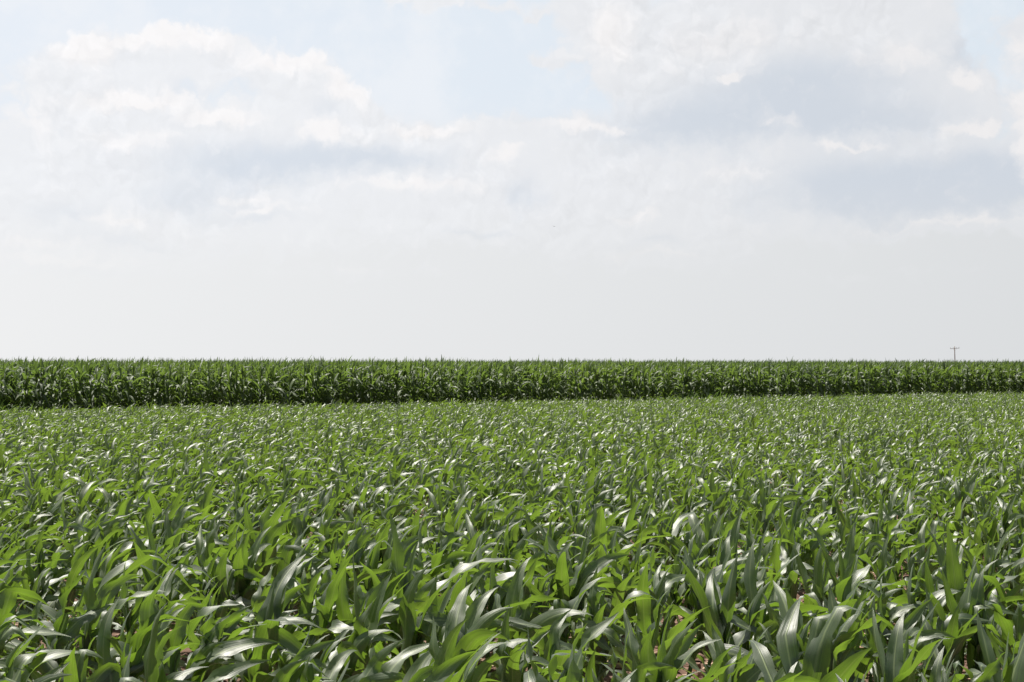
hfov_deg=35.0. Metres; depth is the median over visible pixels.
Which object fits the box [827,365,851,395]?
tall corn plant
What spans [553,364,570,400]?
tall corn plant
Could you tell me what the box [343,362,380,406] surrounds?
tall corn plant
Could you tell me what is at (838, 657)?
young corn plant
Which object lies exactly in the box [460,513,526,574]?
young corn plant
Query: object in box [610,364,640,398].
tall corn plant
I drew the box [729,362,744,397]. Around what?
tall corn plant
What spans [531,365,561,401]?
tall corn plant
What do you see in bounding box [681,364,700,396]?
tall corn plant
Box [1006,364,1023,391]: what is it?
tall corn plant
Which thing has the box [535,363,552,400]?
tall corn plant
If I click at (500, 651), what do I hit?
young corn plant
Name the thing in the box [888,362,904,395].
tall corn plant
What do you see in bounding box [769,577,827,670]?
young corn plant
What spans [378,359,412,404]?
tall corn plant
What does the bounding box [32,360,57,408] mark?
tall corn plant
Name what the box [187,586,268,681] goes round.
young corn plant
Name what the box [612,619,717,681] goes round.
young corn plant
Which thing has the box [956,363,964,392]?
tall corn plant
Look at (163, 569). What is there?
young corn plant
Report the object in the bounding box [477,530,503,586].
young corn plant
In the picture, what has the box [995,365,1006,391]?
tall corn plant
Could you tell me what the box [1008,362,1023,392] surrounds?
tall corn plant
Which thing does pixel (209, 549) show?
young corn plant
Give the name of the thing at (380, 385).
tall corn plant
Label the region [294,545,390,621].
young corn plant
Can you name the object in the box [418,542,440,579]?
young corn plant
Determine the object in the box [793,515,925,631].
young corn plant
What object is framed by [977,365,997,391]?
tall corn plant
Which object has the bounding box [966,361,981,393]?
tall corn plant
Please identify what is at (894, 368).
tall corn plant
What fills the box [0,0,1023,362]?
sky
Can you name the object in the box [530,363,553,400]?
tall corn plant
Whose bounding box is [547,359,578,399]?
tall corn plant
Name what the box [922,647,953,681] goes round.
young corn plant
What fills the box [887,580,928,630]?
young corn plant
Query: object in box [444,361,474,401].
tall corn plant
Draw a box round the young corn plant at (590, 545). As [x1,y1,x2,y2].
[565,530,618,559]
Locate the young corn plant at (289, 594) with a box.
[269,583,320,673]
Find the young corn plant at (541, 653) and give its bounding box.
[534,615,585,675]
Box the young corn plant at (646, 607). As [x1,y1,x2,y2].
[622,546,700,660]
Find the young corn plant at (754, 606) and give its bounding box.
[728,581,777,651]
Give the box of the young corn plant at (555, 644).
[543,609,621,681]
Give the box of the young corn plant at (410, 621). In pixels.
[399,566,456,673]
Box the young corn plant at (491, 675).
[476,640,510,681]
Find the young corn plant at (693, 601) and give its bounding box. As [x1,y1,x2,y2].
[627,545,746,677]
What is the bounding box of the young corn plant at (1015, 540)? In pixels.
[984,517,1023,580]
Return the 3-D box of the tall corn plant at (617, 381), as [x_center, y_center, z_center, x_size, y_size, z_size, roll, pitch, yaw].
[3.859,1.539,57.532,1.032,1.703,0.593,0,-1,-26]
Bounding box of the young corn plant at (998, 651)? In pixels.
[973,622,1012,676]
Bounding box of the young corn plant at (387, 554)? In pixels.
[368,529,437,562]
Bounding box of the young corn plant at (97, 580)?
[83,576,141,625]
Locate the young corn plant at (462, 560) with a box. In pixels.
[425,548,497,595]
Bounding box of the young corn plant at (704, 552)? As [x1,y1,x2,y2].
[646,537,733,608]
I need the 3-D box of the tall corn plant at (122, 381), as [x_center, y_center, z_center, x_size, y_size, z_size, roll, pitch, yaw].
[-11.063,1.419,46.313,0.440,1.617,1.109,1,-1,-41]
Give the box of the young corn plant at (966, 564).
[960,535,998,582]
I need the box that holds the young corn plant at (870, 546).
[855,535,906,591]
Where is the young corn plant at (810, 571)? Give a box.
[808,538,844,600]
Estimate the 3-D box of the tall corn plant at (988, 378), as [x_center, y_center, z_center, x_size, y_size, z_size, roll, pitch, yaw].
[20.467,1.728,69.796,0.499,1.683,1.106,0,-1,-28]
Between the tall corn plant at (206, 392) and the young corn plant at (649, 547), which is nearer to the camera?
the young corn plant at (649, 547)
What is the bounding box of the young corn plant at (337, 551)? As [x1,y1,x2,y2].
[314,532,351,572]
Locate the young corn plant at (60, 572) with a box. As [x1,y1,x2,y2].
[46,541,87,609]
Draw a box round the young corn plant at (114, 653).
[79,610,177,674]
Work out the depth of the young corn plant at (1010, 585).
9.53 m
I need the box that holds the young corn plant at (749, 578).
[743,542,845,677]
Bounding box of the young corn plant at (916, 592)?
[857,556,958,679]
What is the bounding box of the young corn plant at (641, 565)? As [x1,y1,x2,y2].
[621,553,668,620]
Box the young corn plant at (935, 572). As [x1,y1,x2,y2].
[908,544,964,612]
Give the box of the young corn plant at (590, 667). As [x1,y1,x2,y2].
[582,651,652,681]
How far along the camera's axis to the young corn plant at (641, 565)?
9.56 m
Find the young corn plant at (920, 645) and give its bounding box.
[870,627,951,681]
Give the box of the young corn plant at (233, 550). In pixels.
[212,529,257,605]
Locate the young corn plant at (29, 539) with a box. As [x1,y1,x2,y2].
[15,533,68,579]
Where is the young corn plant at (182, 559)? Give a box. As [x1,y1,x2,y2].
[133,544,192,591]
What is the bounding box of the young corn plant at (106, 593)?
[5,543,178,679]
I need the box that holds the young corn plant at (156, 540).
[140,537,162,578]
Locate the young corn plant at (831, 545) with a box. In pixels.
[804,533,850,551]
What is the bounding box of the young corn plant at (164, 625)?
[110,603,196,681]
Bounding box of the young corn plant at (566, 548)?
[543,541,580,611]
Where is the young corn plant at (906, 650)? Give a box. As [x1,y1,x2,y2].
[903,632,944,681]
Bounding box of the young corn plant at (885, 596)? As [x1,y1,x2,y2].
[863,578,903,644]
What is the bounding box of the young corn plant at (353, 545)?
[310,525,384,597]
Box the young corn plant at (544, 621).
[491,557,592,668]
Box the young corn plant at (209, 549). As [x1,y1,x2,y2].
[192,514,236,618]
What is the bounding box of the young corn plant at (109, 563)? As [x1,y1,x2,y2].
[78,544,134,608]
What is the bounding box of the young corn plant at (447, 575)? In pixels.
[421,542,514,602]
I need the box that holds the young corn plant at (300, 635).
[272,605,335,670]
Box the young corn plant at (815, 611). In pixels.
[806,610,818,637]
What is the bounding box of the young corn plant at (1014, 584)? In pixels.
[992,553,1023,619]
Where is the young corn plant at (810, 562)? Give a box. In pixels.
[794,520,837,590]
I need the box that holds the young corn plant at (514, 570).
[503,563,571,610]
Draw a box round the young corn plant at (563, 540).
[519,516,585,604]
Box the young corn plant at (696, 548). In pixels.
[675,530,760,598]
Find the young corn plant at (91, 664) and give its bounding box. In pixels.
[55,641,97,681]
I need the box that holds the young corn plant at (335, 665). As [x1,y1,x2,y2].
[300,649,360,681]
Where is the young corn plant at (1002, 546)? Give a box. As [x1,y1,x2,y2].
[969,525,1019,574]
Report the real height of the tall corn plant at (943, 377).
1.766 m
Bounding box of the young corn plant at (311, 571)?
[289,558,336,615]
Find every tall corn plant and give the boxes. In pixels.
[0,361,15,407]
[0,366,34,410]
[14,364,35,409]
[19,362,58,410]
[20,363,33,410]
[28,358,48,410]
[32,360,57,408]
[36,362,71,408]
[41,362,74,408]
[53,365,78,408]
[65,366,94,408]
[71,358,110,407]
[71,362,88,408]
[86,359,103,408]
[93,365,112,410]
[94,359,121,404]
[100,363,132,408]
[112,364,135,407]
[113,362,149,406]
[116,362,139,408]
[117,361,153,406]
[130,360,163,406]
[134,360,164,406]
[139,364,170,408]
[146,361,169,404]
[148,362,181,409]
[156,368,174,407]
[164,365,200,408]
[165,368,193,406]
[173,362,203,406]
[183,361,201,407]
[193,360,219,407]
[195,367,225,405]
[200,367,229,405]
[202,360,236,406]
[215,360,231,406]
[217,361,238,406]
[226,363,251,404]
[230,359,254,408]
[230,360,246,406]
[242,362,254,406]
[247,362,273,404]
[247,363,273,408]
[260,360,272,405]
[262,364,291,406]
[262,365,284,404]
[268,364,300,405]
[269,358,305,404]
[273,366,302,404]
[276,365,303,405]
[285,362,317,404]
[297,358,334,405]
[298,361,322,406]
[301,362,312,404]
[313,363,334,405]
[315,363,342,406]
[317,362,347,403]
[321,362,352,405]
[324,364,353,403]
[330,357,353,403]
[339,367,366,404]
[341,360,367,405]
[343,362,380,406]
[347,361,360,402]
[356,365,372,405]
[362,366,390,405]
[364,357,386,403]
[366,362,392,403]
[369,369,395,404]
[373,365,404,402]
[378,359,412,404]
[387,359,406,404]
[389,358,425,401]
[395,359,426,402]
[400,364,428,402]
[400,367,429,401]
[416,363,446,402]
[416,363,449,402]
[418,363,434,406]
[423,358,458,400]
[428,362,446,403]
[431,365,463,402]
[432,362,453,400]
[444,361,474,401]
[452,363,481,401]
[454,359,472,401]
[459,368,480,403]
[463,365,481,403]
[469,360,499,400]
[473,362,494,403]
[476,367,504,399]
[479,363,493,400]
[484,362,503,401]
[486,359,498,402]
[486,361,515,401]
[497,365,518,401]
[498,358,527,399]
[498,363,527,400]
[503,363,533,400]
[509,362,535,398]
[518,360,542,401]
[518,365,549,400]
[529,367,536,400]
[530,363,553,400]
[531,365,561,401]
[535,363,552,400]
[542,357,563,399]
[544,360,573,398]
[545,363,570,398]
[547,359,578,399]
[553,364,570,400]
[559,363,591,399]
[562,362,578,400]
[571,364,583,401]
[572,363,593,399]
[575,361,593,400]
[577,361,605,399]
[587,361,611,398]
[589,368,609,400]
[594,365,616,401]
[601,362,623,400]
[602,365,630,399]
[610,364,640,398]
[612,361,633,398]
[612,361,639,398]
[627,362,644,401]
[627,365,639,398]
[630,363,650,399]
[640,363,655,399]
[641,365,664,399]
[642,362,657,398]
[647,363,669,399]
[655,364,679,398]
[657,367,681,396]
[658,361,682,397]
[671,362,694,397]
[672,363,697,396]
[675,364,697,397]
[677,358,692,399]
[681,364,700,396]
[688,364,707,396]
[689,365,715,397]
[693,364,715,398]
[699,363,725,395]
[699,366,709,394]
[703,367,727,393]
[705,366,727,395]
[707,364,732,396]
[714,365,738,397]
[715,366,737,396]
[721,362,747,395]
[726,365,747,396]
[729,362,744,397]
[732,359,757,396]
[735,364,755,395]
[744,364,760,396]
[745,361,765,395]
[749,363,758,397]
[753,362,771,397]
[754,363,771,396]
[757,361,778,396]
[757,368,773,396]
[764,366,787,396]
[771,366,781,394]
[774,368,787,396]
[778,361,796,395]
[783,362,799,395]
[785,364,807,396]
[787,363,813,395]
[787,364,794,394]
[790,362,807,396]
[791,366,812,395]
[797,365,811,395]
[800,367,821,394]
[805,363,823,395]
[805,364,827,394]
[812,364,833,395]
[813,365,831,397]
[814,364,835,396]
[818,365,839,394]
[822,364,840,395]
[824,362,846,394]
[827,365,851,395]
[829,366,850,396]
[834,363,849,394]
[837,363,858,391]
[841,364,866,395]
[844,362,852,394]
[849,364,871,394]
[852,364,872,395]
[853,362,861,393]
[859,364,881,394]
[861,359,871,394]
[864,362,879,395]
[865,363,882,394]
[866,361,882,395]
[869,363,891,392]
[869,365,886,391]
[875,357,899,392]
[878,360,898,394]
[879,365,900,393]
[879,366,893,393]
[880,368,902,393]
[885,362,903,393]
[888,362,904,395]
[891,362,918,393]
[901,366,919,393]
[904,361,920,394]
[904,363,915,394]
[904,363,924,392]
[904,368,921,392]
[912,362,925,394]
[916,364,935,392]
[917,363,931,394]
[917,365,939,392]
[920,360,940,393]
[920,363,941,389]
[922,364,945,393]
[933,363,946,395]
[935,364,958,392]
[938,366,952,394]
[941,360,948,394]
[941,364,959,392]
[949,363,957,392]
[950,364,965,393]
[954,365,969,390]
[955,364,972,393]
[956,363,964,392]
[960,365,972,392]
[963,364,981,392]
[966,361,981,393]
[969,367,984,393]
[973,362,981,391]
[976,362,989,391]
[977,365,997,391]
[981,362,995,393]
[981,365,990,391]
[985,360,991,392]
[990,359,1006,393]
[991,370,1011,392]
[992,360,1012,392]
[994,363,1020,393]
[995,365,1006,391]
[1003,359,1018,390]
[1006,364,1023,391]
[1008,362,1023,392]
[1009,364,1019,392]
[1017,362,1023,393]
[1018,362,1023,393]
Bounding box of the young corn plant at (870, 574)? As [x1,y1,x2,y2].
[810,530,874,594]
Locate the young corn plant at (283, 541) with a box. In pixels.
[278,533,317,549]
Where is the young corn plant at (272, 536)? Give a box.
[250,496,294,586]
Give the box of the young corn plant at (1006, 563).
[962,531,1023,588]
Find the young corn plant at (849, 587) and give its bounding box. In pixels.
[805,554,872,649]
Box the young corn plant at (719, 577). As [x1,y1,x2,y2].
[681,547,743,676]
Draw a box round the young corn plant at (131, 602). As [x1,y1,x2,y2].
[110,571,144,637]
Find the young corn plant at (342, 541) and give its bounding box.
[338,522,380,564]
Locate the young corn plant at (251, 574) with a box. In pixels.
[226,528,272,599]
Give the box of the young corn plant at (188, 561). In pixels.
[175,552,205,621]
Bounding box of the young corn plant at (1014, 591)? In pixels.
[964,581,1023,667]
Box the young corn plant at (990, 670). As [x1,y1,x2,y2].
[970,652,1004,681]
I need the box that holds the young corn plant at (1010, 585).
[998,532,1023,610]
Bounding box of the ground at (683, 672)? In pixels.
[11,362,1015,681]
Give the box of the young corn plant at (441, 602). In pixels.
[389,575,461,668]
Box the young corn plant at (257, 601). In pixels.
[243,567,297,634]
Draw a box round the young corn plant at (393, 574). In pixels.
[378,526,440,644]
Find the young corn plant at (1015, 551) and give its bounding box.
[971,510,1022,579]
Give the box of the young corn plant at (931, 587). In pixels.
[925,561,965,619]
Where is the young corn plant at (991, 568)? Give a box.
[961,538,1013,595]
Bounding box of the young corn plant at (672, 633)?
[606,591,706,680]
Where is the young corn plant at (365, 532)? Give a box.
[341,510,405,563]
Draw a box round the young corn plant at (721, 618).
[679,553,778,678]
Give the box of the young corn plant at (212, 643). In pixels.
[185,615,248,681]
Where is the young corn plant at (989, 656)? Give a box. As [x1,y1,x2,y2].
[953,609,1001,681]
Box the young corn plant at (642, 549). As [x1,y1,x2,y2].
[630,545,660,566]
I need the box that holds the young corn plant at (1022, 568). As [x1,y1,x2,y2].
[1020,542,1023,581]
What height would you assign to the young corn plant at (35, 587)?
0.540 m
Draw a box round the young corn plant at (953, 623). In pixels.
[922,604,992,680]
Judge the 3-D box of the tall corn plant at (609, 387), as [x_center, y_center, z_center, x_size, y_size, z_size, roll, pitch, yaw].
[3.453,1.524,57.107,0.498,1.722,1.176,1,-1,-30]
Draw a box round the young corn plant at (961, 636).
[915,584,987,681]
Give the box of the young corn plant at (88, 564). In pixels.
[46,528,126,608]
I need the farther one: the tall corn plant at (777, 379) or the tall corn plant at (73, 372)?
the tall corn plant at (777, 379)
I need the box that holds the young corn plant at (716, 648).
[703,624,802,681]
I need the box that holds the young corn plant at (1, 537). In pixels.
[0,526,21,602]
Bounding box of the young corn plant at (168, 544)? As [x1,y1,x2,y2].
[155,530,193,574]
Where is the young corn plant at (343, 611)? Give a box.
[294,549,425,646]
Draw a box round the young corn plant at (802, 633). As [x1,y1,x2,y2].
[760,619,811,671]
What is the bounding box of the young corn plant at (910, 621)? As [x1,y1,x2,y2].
[865,594,954,681]
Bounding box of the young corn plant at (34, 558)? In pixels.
[0,540,65,625]
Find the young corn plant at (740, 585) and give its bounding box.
[716,566,786,632]
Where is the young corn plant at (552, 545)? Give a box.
[535,522,665,593]
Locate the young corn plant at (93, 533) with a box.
[58,519,126,586]
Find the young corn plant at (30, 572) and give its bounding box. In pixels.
[8,542,88,644]
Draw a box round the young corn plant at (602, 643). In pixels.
[567,592,629,675]
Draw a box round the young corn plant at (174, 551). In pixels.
[121,517,191,611]
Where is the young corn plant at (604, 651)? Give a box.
[599,616,636,681]
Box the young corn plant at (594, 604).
[584,567,663,680]
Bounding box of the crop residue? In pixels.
[15,483,983,681]
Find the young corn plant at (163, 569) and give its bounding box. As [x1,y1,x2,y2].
[114,529,217,631]
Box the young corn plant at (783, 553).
[770,513,832,589]
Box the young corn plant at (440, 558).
[378,517,473,615]
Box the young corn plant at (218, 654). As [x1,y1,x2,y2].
[88,577,279,680]
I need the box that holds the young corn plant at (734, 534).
[719,511,788,558]
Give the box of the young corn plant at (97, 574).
[94,564,101,577]
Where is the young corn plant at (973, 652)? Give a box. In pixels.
[955,569,1019,681]
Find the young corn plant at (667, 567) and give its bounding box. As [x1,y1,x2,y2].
[649,555,678,605]
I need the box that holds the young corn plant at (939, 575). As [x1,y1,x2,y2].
[934,550,959,606]
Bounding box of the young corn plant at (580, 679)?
[579,653,585,681]
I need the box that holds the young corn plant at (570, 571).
[566,550,602,634]
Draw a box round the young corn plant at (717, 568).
[653,535,746,630]
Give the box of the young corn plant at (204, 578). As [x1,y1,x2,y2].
[142,534,250,631]
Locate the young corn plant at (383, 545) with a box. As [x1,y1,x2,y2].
[380,524,417,561]
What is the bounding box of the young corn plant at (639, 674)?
[610,629,675,681]
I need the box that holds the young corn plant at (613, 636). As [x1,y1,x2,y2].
[497,577,632,666]
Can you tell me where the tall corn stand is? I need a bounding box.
[0,354,1023,411]
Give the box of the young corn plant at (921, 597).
[875,546,943,601]
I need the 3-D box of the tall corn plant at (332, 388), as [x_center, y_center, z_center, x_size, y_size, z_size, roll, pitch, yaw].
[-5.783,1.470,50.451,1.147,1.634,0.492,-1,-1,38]
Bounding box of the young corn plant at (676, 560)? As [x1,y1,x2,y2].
[672,546,712,619]
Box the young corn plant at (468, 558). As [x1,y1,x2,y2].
[448,547,502,583]
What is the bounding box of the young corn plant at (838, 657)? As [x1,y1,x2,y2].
[780,614,868,681]
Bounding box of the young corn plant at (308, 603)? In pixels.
[297,569,353,648]
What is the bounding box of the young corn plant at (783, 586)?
[766,576,812,613]
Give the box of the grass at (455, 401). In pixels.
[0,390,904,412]
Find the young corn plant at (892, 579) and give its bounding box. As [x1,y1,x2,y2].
[869,556,925,625]
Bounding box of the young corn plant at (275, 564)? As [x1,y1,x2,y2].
[271,533,300,577]
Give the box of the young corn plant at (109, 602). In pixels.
[70,591,134,679]
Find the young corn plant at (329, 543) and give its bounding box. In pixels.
[291,523,332,593]
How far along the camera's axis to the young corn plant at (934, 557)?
10.18 m
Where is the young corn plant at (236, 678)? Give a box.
[222,608,276,681]
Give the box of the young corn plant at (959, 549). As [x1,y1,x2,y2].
[943,534,968,611]
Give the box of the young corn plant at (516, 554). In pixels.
[509,530,537,571]
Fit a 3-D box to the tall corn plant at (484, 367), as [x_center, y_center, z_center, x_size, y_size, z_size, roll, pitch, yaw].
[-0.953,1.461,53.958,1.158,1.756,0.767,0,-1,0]
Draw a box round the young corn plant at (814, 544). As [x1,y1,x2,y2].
[779,514,836,591]
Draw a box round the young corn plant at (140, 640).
[96,597,192,678]
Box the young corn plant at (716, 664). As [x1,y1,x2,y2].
[699,646,735,681]
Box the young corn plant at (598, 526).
[591,504,615,556]
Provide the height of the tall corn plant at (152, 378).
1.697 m
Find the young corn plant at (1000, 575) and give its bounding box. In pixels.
[972,556,1022,604]
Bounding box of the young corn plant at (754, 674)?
[702,649,780,681]
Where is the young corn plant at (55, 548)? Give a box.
[33,538,76,582]
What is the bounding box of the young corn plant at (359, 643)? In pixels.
[336,598,404,681]
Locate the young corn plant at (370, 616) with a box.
[325,550,409,676]
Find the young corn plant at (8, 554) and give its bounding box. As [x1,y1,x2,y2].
[1,541,35,562]
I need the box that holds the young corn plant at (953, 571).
[869,522,1007,668]
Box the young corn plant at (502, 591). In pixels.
[445,531,547,673]
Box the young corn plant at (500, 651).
[495,604,562,681]
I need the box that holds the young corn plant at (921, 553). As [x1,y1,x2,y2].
[915,517,968,586]
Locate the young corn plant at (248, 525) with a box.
[244,503,255,538]
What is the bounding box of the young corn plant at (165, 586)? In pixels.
[148,567,205,666]
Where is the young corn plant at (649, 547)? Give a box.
[642,538,673,564]
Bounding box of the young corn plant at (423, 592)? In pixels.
[384,571,447,655]
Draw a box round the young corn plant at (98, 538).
[70,516,124,556]
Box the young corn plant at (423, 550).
[408,535,433,560]
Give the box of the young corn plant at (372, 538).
[331,536,392,563]
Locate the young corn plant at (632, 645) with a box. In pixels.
[601,609,720,681]
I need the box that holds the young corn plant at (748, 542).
[745,508,794,582]
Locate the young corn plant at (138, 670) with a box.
[104,637,177,681]
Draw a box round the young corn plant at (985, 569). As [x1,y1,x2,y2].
[964,559,997,590]
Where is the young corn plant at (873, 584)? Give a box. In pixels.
[857,566,894,618]
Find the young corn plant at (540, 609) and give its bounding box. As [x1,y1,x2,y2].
[531,577,581,654]
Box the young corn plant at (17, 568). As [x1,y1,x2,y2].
[0,539,46,633]
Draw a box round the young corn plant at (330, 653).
[277,628,356,674]
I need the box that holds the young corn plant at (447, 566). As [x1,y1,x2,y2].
[409,538,459,612]
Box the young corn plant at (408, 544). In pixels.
[394,535,432,599]
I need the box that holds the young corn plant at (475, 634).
[444,583,512,656]
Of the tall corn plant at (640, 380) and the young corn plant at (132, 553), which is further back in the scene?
the tall corn plant at (640, 380)
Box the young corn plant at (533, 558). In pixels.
[479,518,562,612]
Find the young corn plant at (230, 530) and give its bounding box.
[182,520,259,594]
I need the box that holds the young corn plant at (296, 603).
[284,543,313,613]
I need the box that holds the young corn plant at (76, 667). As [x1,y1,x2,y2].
[22,643,120,681]
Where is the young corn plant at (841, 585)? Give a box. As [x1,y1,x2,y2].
[835,553,892,636]
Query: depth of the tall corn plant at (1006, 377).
70.24 m
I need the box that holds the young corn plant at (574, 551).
[561,527,587,571]
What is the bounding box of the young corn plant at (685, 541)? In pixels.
[657,517,716,573]
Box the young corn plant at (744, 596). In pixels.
[679,555,768,640]
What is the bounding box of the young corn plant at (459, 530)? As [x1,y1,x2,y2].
[431,512,502,557]
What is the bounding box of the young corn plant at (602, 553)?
[597,527,630,616]
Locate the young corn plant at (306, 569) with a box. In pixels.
[297,538,316,612]
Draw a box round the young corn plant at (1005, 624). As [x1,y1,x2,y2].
[987,602,1023,677]
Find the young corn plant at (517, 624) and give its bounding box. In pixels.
[395,562,549,668]
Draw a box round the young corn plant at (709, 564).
[678,536,740,611]
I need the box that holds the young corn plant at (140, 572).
[94,553,168,632]
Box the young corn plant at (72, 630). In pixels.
[0,570,129,681]
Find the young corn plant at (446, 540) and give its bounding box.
[423,516,469,573]
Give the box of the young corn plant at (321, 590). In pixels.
[289,567,353,630]
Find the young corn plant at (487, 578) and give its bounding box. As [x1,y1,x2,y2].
[475,549,532,610]
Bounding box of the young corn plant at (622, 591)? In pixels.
[609,571,640,659]
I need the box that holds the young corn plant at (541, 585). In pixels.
[524,569,577,672]
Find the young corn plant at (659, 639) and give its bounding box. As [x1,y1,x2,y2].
[630,602,701,654]
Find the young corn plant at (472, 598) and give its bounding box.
[456,572,488,615]
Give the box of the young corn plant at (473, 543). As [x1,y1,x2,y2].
[463,530,501,563]
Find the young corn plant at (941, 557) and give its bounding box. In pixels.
[892,526,1023,654]
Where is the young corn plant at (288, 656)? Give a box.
[242,624,317,681]
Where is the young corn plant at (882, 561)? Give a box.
[840,533,924,633]
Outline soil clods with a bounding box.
[12,491,1005,681]
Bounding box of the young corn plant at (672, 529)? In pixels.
[655,510,694,564]
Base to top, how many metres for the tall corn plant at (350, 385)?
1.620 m
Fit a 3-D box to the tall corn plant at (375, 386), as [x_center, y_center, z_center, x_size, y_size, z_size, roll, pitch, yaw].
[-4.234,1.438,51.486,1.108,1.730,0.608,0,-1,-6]
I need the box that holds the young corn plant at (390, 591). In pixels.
[356,570,415,647]
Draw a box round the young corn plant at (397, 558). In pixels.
[349,513,517,657]
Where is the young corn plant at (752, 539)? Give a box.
[750,530,787,589]
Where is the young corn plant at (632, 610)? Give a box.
[597,532,674,630]
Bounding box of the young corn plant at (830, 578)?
[809,557,831,601]
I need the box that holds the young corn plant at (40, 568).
[21,527,79,599]
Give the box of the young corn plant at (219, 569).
[193,547,282,617]
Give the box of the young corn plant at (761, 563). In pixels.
[746,548,771,571]
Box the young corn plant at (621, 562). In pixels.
[575,546,654,613]
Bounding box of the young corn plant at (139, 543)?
[127,511,233,619]
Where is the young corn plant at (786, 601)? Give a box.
[762,577,893,676]
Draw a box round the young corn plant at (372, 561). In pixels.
[332,525,392,642]
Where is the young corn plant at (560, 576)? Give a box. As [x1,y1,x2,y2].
[543,528,631,641]
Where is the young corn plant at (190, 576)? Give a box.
[187,537,204,578]
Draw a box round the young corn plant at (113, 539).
[66,510,142,576]
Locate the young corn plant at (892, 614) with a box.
[863,604,927,681]
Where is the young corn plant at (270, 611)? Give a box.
[234,554,322,681]
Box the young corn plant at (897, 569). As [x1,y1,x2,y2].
[876,543,937,592]
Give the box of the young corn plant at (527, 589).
[486,557,542,655]
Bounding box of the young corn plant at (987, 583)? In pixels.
[964,568,1023,652]
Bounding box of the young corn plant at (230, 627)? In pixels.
[186,595,253,681]
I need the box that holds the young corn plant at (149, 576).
[128,541,202,621]
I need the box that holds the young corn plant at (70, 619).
[25,597,92,678]
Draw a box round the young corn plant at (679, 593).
[648,552,708,629]
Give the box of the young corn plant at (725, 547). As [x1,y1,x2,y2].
[719,531,783,596]
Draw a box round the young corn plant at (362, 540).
[346,529,379,585]
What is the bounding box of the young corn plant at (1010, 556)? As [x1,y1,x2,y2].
[1000,554,1021,579]
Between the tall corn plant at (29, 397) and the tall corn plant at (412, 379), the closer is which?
the tall corn plant at (29, 397)
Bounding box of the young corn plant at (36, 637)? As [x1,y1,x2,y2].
[21,591,53,680]
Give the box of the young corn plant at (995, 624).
[957,599,1010,680]
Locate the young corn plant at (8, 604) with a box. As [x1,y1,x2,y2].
[0,588,53,658]
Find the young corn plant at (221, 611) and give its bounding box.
[173,575,256,665]
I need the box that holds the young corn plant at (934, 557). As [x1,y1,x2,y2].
[932,533,966,579]
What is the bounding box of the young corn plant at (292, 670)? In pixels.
[272,640,337,681]
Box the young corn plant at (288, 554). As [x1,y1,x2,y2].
[251,524,325,606]
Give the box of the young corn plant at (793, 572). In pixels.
[779,542,813,598]
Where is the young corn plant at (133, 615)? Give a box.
[65,562,172,676]
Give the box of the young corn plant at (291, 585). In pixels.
[248,543,318,628]
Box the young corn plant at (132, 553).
[128,534,150,579]
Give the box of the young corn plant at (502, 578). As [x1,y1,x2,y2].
[404,541,570,613]
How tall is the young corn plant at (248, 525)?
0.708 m
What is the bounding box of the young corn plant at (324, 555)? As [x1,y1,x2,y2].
[302,534,339,569]
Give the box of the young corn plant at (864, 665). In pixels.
[828,584,918,678]
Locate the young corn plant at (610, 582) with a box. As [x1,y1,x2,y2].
[524,539,636,635]
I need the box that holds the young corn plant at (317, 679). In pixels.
[296,621,335,681]
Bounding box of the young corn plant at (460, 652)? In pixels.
[419,648,499,681]
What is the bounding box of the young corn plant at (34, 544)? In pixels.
[1,519,55,561]
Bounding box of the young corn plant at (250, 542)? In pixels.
[231,539,254,567]
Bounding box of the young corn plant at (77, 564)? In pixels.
[58,541,100,612]
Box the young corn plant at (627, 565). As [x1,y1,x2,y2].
[616,538,675,615]
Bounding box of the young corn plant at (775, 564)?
[765,531,803,592]
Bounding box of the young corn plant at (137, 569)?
[129,538,165,610]
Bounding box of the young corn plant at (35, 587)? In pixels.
[18,563,57,651]
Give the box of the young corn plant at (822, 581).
[793,545,878,637]
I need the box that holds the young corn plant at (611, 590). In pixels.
[599,557,628,616]
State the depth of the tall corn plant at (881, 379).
65.60 m
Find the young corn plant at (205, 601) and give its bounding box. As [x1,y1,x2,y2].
[177,582,255,681]
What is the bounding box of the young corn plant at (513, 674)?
[506,630,562,681]
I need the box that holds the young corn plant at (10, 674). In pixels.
[0,618,93,681]
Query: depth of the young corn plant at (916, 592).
7.88 m
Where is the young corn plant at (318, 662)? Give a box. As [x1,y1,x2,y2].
[299,634,348,678]
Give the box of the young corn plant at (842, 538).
[837,523,847,581]
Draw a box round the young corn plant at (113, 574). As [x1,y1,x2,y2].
[14,542,198,650]
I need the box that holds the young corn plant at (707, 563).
[705,554,744,575]
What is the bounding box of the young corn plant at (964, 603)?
[883,558,1017,681]
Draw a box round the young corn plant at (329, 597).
[313,557,398,670]
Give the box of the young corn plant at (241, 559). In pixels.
[233,521,273,629]
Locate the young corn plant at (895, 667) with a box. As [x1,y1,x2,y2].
[872,602,942,681]
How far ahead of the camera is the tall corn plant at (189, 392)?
47.57 m
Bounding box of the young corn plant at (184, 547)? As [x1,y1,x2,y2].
[133,509,228,573]
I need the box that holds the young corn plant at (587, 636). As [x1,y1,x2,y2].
[523,612,618,681]
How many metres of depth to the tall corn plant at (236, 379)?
48.45 m
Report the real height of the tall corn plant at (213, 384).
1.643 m
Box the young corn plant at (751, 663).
[733,627,775,678]
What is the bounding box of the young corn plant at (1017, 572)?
[1001,565,1023,610]
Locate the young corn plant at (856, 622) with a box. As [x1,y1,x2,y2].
[842,593,874,679]
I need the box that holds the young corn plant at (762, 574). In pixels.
[680,522,811,612]
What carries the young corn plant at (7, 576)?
on the ground at (683, 672)
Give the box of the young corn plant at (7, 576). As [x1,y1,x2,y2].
[0,556,43,646]
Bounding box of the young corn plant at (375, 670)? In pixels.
[353,639,428,681]

